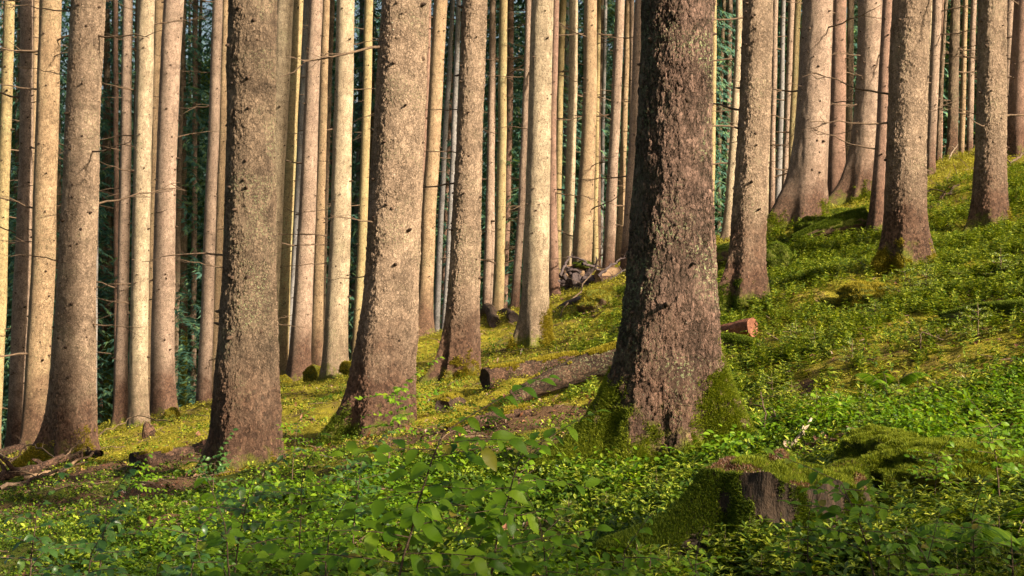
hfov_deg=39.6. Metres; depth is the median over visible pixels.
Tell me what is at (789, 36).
spruce tree
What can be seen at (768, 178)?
spruce tree
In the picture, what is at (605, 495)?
spruce seedling
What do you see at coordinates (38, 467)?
fallen branch
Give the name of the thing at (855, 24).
spruce tree
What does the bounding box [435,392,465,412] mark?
fallen log
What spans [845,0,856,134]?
spruce tree
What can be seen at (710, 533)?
spruce seedling
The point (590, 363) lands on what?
fallen log
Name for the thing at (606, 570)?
sapling
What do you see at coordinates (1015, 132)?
spruce tree
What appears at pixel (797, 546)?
spruce seedling
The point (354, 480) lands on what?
sapling
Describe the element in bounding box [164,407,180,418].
moss mound
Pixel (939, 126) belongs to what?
spruce tree
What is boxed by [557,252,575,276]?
fallen branch
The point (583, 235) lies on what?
spruce tree
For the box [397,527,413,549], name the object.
spruce seedling
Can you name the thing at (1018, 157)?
fallen branch
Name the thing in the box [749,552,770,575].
spruce seedling
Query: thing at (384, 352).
spruce tree
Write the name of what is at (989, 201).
spruce tree
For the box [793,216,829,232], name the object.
moss mound
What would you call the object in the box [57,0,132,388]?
spruce tree
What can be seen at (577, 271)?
root plate
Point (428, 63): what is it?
spruce tree
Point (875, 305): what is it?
spruce seedling
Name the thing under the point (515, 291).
spruce tree
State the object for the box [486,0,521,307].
spruce tree
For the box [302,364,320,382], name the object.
moss mound
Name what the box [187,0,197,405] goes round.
spruce tree
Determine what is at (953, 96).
spruce tree
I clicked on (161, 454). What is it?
fallen log
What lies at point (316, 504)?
sapling
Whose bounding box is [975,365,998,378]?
spruce seedling
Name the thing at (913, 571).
sapling
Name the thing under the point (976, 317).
spruce seedling
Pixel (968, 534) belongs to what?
sapling
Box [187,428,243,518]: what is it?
sapling
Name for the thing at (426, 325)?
spruce tree
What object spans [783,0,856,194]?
spruce tree
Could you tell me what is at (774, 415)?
dry stick
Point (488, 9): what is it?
spruce tree
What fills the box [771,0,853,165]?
spruce tree
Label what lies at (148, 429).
bark slab
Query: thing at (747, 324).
wood chunk
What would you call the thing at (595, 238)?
spruce tree
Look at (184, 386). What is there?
wood
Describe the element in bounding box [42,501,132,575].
sapling
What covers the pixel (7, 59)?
spruce tree
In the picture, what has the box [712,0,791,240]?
spruce tree
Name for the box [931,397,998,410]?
fern
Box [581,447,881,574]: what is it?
tree stump
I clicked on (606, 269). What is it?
fallen branch
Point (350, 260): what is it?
spruce tree
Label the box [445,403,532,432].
fallen log
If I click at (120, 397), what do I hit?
spruce tree
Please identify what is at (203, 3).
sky
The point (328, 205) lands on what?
spruce tree
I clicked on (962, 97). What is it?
spruce tree
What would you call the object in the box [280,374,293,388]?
moss mound
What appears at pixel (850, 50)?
spruce tree
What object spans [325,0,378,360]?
spruce tree
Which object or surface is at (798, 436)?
dry stick
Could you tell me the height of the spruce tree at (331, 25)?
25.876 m
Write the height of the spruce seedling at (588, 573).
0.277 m
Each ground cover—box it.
[0,168,1023,551]
[0,357,1023,575]
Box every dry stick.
[753,404,779,423]
[760,392,775,431]
[789,418,811,447]
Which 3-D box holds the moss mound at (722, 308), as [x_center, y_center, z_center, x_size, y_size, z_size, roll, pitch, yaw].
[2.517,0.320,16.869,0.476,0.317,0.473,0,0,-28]
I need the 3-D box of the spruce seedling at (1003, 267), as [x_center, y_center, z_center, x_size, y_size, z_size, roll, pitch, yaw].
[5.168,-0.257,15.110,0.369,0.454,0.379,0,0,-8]
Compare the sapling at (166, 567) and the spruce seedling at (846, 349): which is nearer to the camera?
the sapling at (166, 567)
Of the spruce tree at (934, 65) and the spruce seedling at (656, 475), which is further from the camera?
the spruce tree at (934, 65)
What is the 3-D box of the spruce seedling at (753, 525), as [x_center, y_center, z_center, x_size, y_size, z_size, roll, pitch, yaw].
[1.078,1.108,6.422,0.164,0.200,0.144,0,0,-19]
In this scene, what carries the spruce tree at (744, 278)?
on the ground at (328, 410)
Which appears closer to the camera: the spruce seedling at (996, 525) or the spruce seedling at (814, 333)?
the spruce seedling at (996, 525)
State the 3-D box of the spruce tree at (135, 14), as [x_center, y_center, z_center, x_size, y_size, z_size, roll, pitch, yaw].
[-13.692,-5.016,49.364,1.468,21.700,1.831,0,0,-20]
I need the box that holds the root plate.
[558,256,601,292]
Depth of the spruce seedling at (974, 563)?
5.17 m
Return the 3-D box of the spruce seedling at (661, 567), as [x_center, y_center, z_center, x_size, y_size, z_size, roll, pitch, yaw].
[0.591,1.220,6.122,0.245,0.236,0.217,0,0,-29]
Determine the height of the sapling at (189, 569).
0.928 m
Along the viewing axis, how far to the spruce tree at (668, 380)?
9.76 m
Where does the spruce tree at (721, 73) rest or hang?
on the ground at (328, 410)
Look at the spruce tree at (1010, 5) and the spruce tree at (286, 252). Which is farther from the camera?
the spruce tree at (1010, 5)
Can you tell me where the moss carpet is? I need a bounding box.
[1,147,1023,481]
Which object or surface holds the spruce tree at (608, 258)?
on the ground at (328, 410)
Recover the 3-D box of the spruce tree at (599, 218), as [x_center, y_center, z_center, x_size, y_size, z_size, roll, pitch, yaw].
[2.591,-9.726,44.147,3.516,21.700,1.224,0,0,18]
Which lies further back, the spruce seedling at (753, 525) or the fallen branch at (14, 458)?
the fallen branch at (14, 458)
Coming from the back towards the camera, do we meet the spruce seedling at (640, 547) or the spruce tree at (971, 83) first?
the spruce tree at (971, 83)
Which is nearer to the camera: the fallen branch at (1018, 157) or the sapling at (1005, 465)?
the sapling at (1005, 465)
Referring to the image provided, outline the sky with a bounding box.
[0,0,846,392]
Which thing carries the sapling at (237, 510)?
on the ground at (328, 410)
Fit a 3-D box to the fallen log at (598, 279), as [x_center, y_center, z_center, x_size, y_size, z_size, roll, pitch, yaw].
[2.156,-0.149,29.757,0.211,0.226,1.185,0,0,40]
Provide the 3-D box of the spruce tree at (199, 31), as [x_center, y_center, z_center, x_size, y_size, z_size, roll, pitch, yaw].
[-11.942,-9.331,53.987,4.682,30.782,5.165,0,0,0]
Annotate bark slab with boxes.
[142,421,155,438]
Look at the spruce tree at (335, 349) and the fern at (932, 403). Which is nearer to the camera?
the fern at (932, 403)
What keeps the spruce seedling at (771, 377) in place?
on the ground at (328, 410)
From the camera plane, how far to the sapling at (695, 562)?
4.91 m
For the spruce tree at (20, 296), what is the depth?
20.91 m
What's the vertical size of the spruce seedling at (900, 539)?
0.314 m
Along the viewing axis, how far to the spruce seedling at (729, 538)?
6.34 m
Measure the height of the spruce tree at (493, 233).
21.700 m
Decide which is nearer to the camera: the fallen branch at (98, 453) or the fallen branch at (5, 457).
the fallen branch at (98, 453)
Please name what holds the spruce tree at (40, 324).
on the ground at (328, 410)
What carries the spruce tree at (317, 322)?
on the ground at (328, 410)
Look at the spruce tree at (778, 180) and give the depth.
41.94 m
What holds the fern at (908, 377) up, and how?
on the ground at (328, 410)
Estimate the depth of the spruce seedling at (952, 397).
9.64 m
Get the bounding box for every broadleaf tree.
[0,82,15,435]
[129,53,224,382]
[562,1,628,243]
[939,1,977,156]
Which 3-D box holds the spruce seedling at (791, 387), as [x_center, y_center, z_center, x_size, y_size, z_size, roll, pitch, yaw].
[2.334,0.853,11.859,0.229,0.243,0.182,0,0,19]
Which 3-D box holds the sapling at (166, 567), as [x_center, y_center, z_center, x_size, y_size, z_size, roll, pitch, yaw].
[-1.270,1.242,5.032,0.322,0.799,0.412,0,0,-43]
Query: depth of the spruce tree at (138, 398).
23.87 m
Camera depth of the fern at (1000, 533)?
5.50 m
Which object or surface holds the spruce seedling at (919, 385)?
on the ground at (328, 410)
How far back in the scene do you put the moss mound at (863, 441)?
7.79 m
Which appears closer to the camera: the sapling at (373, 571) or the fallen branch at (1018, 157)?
the sapling at (373, 571)
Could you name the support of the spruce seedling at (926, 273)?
on the ground at (328, 410)
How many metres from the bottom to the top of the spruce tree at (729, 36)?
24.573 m
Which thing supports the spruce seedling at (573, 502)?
on the ground at (328, 410)
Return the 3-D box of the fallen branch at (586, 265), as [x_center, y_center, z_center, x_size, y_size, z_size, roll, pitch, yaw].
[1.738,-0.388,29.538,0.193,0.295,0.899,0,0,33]
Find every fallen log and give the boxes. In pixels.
[0,442,26,456]
[129,446,194,470]
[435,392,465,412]
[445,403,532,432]
[479,350,579,389]
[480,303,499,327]
[497,308,517,322]
[509,340,616,403]
[557,296,581,308]
[594,267,621,278]
[594,276,617,285]
[716,242,728,265]
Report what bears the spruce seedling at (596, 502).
on the ground at (328, 410)
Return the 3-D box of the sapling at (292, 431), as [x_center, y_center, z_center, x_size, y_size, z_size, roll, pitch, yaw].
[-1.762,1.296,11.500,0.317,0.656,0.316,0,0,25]
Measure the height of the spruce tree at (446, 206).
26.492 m
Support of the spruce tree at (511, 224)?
on the ground at (328, 410)
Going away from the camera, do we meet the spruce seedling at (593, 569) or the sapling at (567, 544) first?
the sapling at (567, 544)
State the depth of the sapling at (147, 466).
11.49 m
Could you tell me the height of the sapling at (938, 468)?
0.421 m
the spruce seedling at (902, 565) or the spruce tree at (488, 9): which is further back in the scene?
the spruce tree at (488, 9)
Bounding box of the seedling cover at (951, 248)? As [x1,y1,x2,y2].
[520,160,1023,575]
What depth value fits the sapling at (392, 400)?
10.50 m
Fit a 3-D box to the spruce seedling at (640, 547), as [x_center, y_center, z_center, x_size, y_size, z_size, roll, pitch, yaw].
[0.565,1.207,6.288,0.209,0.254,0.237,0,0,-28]
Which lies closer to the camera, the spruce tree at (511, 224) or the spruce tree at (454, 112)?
the spruce tree at (454, 112)
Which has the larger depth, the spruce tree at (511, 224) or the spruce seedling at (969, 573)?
the spruce tree at (511, 224)
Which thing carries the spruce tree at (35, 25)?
on the ground at (328, 410)
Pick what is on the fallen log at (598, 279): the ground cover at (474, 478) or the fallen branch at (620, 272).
the fallen branch at (620, 272)
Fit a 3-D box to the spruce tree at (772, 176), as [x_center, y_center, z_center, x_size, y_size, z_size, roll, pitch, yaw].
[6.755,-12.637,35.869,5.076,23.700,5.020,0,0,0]
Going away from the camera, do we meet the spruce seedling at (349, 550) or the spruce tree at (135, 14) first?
the spruce seedling at (349, 550)
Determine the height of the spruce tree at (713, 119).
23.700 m
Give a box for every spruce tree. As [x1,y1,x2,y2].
[0,0,68,447]
[0,0,111,448]
[0,0,185,469]
[0,1,62,448]
[0,10,17,296]
[8,0,57,277]
[56,0,162,427]
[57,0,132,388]
[66,0,136,392]
[96,0,204,429]
[96,0,222,417]
[97,0,163,409]
[97,61,129,424]
[103,0,137,372]
[142,0,306,477]
[158,0,223,403]
[175,0,206,400]
[179,0,227,391]
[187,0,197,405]
[188,2,207,402]
[221,0,293,307]
[276,0,377,382]
[278,0,331,374]
[279,0,322,381]
[281,0,429,447]
[289,0,308,343]
[290,0,355,338]
[290,0,373,365]
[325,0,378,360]
[326,81,332,288]
[334,0,379,358]
[348,173,351,330]
[352,0,430,178]
[372,0,454,338]
[417,0,487,385]
[431,0,462,332]
[431,0,523,303]
[440,0,515,330]
[440,29,497,330]
[442,0,560,310]
[443,8,523,118]
[446,0,521,305]
[485,0,580,309]
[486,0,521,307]
[487,30,513,307]
[495,0,596,297]
[505,0,572,353]
[507,0,613,278]
[507,0,630,290]
[512,0,623,264]
[516,0,757,480]
[556,0,625,268]
[563,0,621,270]
[563,1,581,221]
[563,41,627,268]
[564,0,623,249]
[573,0,640,272]
[581,0,628,263]
[598,0,633,226]
[601,0,616,266]
[711,0,732,204]
[712,0,773,313]
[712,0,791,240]
[716,0,730,237]
[716,0,732,204]
[720,0,787,213]
[732,0,881,235]
[767,34,773,212]
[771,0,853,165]
[775,0,786,200]
[776,0,794,186]
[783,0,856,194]
[803,0,940,276]
[809,0,946,234]
[829,0,936,206]
[845,0,853,158]
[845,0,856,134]
[853,0,857,98]
[927,0,977,176]
[928,5,931,87]
[936,0,976,164]
[938,0,967,154]
[939,0,968,157]
[939,0,976,158]
[941,0,977,152]
[941,0,1023,233]
[950,0,1023,157]
[1007,0,1013,106]
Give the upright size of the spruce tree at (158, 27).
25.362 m
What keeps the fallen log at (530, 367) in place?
on the ground at (328, 410)
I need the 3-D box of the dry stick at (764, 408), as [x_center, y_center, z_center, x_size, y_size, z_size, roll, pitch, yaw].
[1.762,0.905,9.860,0.123,0.364,0.098,0,0,32]
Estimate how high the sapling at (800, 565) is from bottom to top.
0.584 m
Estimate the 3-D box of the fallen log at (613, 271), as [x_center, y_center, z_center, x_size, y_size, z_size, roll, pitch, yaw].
[2.271,-0.300,29.994,1.246,0.327,0.246,0,0,-39]
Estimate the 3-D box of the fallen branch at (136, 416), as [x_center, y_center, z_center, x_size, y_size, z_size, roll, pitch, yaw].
[-5.508,2.075,21.551,1.485,0.391,0.512,0,0,12]
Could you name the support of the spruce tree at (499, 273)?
on the ground at (328, 410)
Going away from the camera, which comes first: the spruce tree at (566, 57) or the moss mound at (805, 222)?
the moss mound at (805, 222)
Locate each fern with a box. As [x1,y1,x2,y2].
[852,372,931,394]
[908,506,1023,568]
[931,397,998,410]
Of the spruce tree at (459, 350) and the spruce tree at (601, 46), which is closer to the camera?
the spruce tree at (459, 350)
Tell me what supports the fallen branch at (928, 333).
on the ground at (328, 410)
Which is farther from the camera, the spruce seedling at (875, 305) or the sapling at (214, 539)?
the spruce seedling at (875, 305)
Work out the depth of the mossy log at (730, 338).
14.49 m
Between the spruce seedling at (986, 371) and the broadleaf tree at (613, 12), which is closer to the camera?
the spruce seedling at (986, 371)
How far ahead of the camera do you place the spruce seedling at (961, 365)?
10.73 m
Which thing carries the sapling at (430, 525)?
on the ground at (328, 410)
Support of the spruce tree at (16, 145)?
on the ground at (328, 410)
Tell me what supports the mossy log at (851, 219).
on the ground at (328, 410)
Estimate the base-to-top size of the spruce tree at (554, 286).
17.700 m
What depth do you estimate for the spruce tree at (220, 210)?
36.92 m
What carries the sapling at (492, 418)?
on the ground at (328, 410)
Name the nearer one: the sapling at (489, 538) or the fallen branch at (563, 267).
the sapling at (489, 538)
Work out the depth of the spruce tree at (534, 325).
20.85 m
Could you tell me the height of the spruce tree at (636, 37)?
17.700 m
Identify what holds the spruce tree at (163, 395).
on the ground at (328, 410)
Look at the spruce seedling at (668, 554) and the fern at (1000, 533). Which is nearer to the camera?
the fern at (1000, 533)
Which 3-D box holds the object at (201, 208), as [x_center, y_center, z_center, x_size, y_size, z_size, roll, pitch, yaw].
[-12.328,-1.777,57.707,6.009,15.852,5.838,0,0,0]
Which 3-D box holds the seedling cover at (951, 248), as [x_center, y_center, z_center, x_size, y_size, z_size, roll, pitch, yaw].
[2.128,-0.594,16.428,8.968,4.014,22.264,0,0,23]
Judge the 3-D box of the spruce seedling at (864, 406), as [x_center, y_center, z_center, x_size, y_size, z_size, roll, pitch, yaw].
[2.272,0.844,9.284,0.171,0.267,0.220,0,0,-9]
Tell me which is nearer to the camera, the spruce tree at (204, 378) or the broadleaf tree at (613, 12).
the spruce tree at (204, 378)
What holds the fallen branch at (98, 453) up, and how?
on the ground at (328, 410)
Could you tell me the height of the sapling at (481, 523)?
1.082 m
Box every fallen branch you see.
[0,451,81,482]
[0,453,16,460]
[0,465,70,489]
[4,434,71,465]
[9,452,93,479]
[15,449,87,486]
[56,432,90,461]
[85,446,103,457]
[98,414,188,435]
[550,240,624,318]
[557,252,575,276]
[581,262,599,270]
[597,253,625,276]
[601,266,624,282]
[916,330,943,354]
[927,180,959,208]
[1007,152,1023,165]
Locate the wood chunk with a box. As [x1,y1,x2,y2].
[720,317,757,336]
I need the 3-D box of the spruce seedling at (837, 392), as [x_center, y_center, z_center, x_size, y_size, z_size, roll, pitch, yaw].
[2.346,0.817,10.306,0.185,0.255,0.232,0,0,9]
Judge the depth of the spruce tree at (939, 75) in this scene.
44.83 m
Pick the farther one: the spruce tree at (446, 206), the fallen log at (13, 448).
the spruce tree at (446, 206)
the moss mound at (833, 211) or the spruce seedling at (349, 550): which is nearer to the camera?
the spruce seedling at (349, 550)
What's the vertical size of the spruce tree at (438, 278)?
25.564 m
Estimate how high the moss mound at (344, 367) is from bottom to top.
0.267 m
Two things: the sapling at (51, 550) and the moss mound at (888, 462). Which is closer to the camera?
the sapling at (51, 550)
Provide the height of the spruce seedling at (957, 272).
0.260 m
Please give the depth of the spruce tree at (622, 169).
41.92 m
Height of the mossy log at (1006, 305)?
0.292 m
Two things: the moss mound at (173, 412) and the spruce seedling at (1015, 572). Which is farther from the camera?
the moss mound at (173, 412)
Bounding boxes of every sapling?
[0,463,100,575]
[31,461,152,575]
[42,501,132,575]
[116,527,201,575]
[120,446,166,512]
[152,486,250,575]
[176,461,274,575]
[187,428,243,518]
[188,448,306,572]
[239,433,366,574]
[241,375,559,575]
[266,487,364,575]
[276,408,318,479]
[319,431,396,543]
[353,518,447,575]
[354,357,445,465]
[398,409,613,575]
[425,502,523,575]
[455,392,521,450]
[484,443,554,538]
[485,477,589,575]
[568,508,674,575]
[679,526,721,575]
[742,480,858,575]
[762,448,957,575]
[886,507,982,575]
[904,429,964,496]
[915,475,1023,573]
[945,389,1023,494]
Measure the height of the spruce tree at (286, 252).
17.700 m
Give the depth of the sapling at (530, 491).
7.49 m
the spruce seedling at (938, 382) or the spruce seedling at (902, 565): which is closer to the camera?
the spruce seedling at (902, 565)
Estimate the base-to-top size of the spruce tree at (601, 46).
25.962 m
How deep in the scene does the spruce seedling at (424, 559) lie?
6.84 m
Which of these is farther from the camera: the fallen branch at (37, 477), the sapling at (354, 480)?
the fallen branch at (37, 477)
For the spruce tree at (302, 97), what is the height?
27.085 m
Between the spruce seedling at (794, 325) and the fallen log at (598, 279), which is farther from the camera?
the fallen log at (598, 279)
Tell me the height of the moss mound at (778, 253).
0.609 m
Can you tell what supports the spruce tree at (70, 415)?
on the ground at (328, 410)
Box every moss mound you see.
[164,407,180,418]
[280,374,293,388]
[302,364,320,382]
[338,360,350,375]
[575,287,619,314]
[720,305,732,319]
[766,241,791,269]
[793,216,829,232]
[830,207,853,215]
[834,280,894,307]
[834,423,919,459]
[858,434,1023,495]
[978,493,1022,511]
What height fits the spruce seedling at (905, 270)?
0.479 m
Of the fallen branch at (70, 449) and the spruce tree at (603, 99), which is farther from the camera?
the spruce tree at (603, 99)
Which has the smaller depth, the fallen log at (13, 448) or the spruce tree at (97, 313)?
the fallen log at (13, 448)
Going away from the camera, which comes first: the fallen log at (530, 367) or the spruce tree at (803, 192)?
the fallen log at (530, 367)
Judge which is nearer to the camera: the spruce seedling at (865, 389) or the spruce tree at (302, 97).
the spruce seedling at (865, 389)
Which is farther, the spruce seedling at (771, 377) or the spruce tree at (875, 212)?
the spruce tree at (875, 212)
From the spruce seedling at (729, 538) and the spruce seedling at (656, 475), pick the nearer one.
the spruce seedling at (729, 538)
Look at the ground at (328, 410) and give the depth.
13.44 m
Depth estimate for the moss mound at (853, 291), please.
15.55 m
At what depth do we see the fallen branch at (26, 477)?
16.42 m
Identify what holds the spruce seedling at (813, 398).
on the ground at (328, 410)
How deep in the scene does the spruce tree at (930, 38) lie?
31.96 m
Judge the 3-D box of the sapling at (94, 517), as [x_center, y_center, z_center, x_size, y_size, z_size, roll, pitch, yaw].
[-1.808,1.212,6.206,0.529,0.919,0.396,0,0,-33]
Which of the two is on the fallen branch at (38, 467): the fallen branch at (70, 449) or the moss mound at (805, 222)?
the fallen branch at (70, 449)
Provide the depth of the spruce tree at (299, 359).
26.37 m
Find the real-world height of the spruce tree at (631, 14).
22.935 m
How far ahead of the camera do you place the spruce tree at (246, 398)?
13.79 m
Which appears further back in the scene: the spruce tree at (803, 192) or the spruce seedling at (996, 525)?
the spruce tree at (803, 192)
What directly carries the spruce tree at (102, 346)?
on the ground at (328, 410)
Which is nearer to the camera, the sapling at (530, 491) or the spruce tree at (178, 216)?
the sapling at (530, 491)
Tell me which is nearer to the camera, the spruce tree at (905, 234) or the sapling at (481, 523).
the sapling at (481, 523)
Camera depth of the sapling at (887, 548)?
4.99 m
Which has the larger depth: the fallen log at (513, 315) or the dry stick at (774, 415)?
the fallen log at (513, 315)
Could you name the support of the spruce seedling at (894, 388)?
on the ground at (328, 410)
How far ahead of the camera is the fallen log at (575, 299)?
24.33 m
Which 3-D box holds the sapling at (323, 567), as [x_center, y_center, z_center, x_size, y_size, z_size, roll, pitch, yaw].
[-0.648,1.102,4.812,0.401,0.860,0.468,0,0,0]
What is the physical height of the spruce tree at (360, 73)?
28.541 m
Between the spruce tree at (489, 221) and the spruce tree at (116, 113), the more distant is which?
the spruce tree at (116, 113)
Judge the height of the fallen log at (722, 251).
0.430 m
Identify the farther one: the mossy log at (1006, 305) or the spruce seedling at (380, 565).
the mossy log at (1006, 305)
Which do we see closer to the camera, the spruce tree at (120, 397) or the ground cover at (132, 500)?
the ground cover at (132, 500)
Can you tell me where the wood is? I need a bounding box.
[0,0,977,448]
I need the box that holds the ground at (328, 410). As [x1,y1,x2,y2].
[0,152,1023,575]
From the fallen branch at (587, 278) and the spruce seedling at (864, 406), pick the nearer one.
the spruce seedling at (864, 406)
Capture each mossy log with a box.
[721,332,762,350]
[791,206,867,244]
[938,298,1023,324]
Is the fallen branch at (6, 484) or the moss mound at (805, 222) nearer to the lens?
the fallen branch at (6, 484)
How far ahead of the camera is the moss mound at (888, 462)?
7.23 m
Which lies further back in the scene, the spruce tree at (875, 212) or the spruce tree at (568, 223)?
the spruce tree at (568, 223)
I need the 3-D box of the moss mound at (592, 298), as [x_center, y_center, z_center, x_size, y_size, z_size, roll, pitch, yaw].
[1.477,0.265,23.315,0.891,0.577,0.646,0,0,0]
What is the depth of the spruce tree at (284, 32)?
23.87 m
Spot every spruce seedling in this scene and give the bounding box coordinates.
[337,540,366,565]
[367,555,392,575]
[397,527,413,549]
[408,552,444,569]
[554,495,583,525]
[564,568,596,575]
[584,567,599,575]
[586,496,603,508]
[592,493,613,508]
[614,538,651,574]
[627,545,668,575]
[641,465,666,487]
[652,541,688,575]
[699,524,718,555]
[713,525,743,561]
[734,513,765,544]
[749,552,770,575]
[757,370,784,394]
[771,531,804,565]
[781,315,808,343]
[781,376,804,398]
[797,385,834,419]
[803,324,824,348]
[825,386,842,398]
[835,334,868,367]
[847,398,873,425]
[856,382,879,399]
[861,303,885,317]
[864,541,917,575]
[874,517,936,575]
[884,259,922,291]
[887,375,914,402]
[899,519,949,575]
[906,261,938,287]
[906,378,925,397]
[923,373,948,394]
[933,553,973,575]
[938,536,997,575]
[940,390,964,412]
[949,267,966,278]
[950,355,980,382]
[956,301,1001,340]
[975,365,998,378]
[976,528,1023,575]
[977,506,1018,545]
[983,247,1017,275]
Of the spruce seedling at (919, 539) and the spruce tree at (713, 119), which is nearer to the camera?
the spruce seedling at (919, 539)
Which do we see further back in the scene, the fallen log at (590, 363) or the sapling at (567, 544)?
the fallen log at (590, 363)
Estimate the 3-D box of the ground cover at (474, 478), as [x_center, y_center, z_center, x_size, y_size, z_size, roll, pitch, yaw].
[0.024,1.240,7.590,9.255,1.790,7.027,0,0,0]
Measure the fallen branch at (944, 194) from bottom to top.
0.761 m
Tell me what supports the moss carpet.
on the ground at (328, 410)
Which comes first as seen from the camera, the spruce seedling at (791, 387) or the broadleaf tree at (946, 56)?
the spruce seedling at (791, 387)
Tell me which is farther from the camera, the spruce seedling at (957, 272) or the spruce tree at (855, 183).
the spruce tree at (855, 183)
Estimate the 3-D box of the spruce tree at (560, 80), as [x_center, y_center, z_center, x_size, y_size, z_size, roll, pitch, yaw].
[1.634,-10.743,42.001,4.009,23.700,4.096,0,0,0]

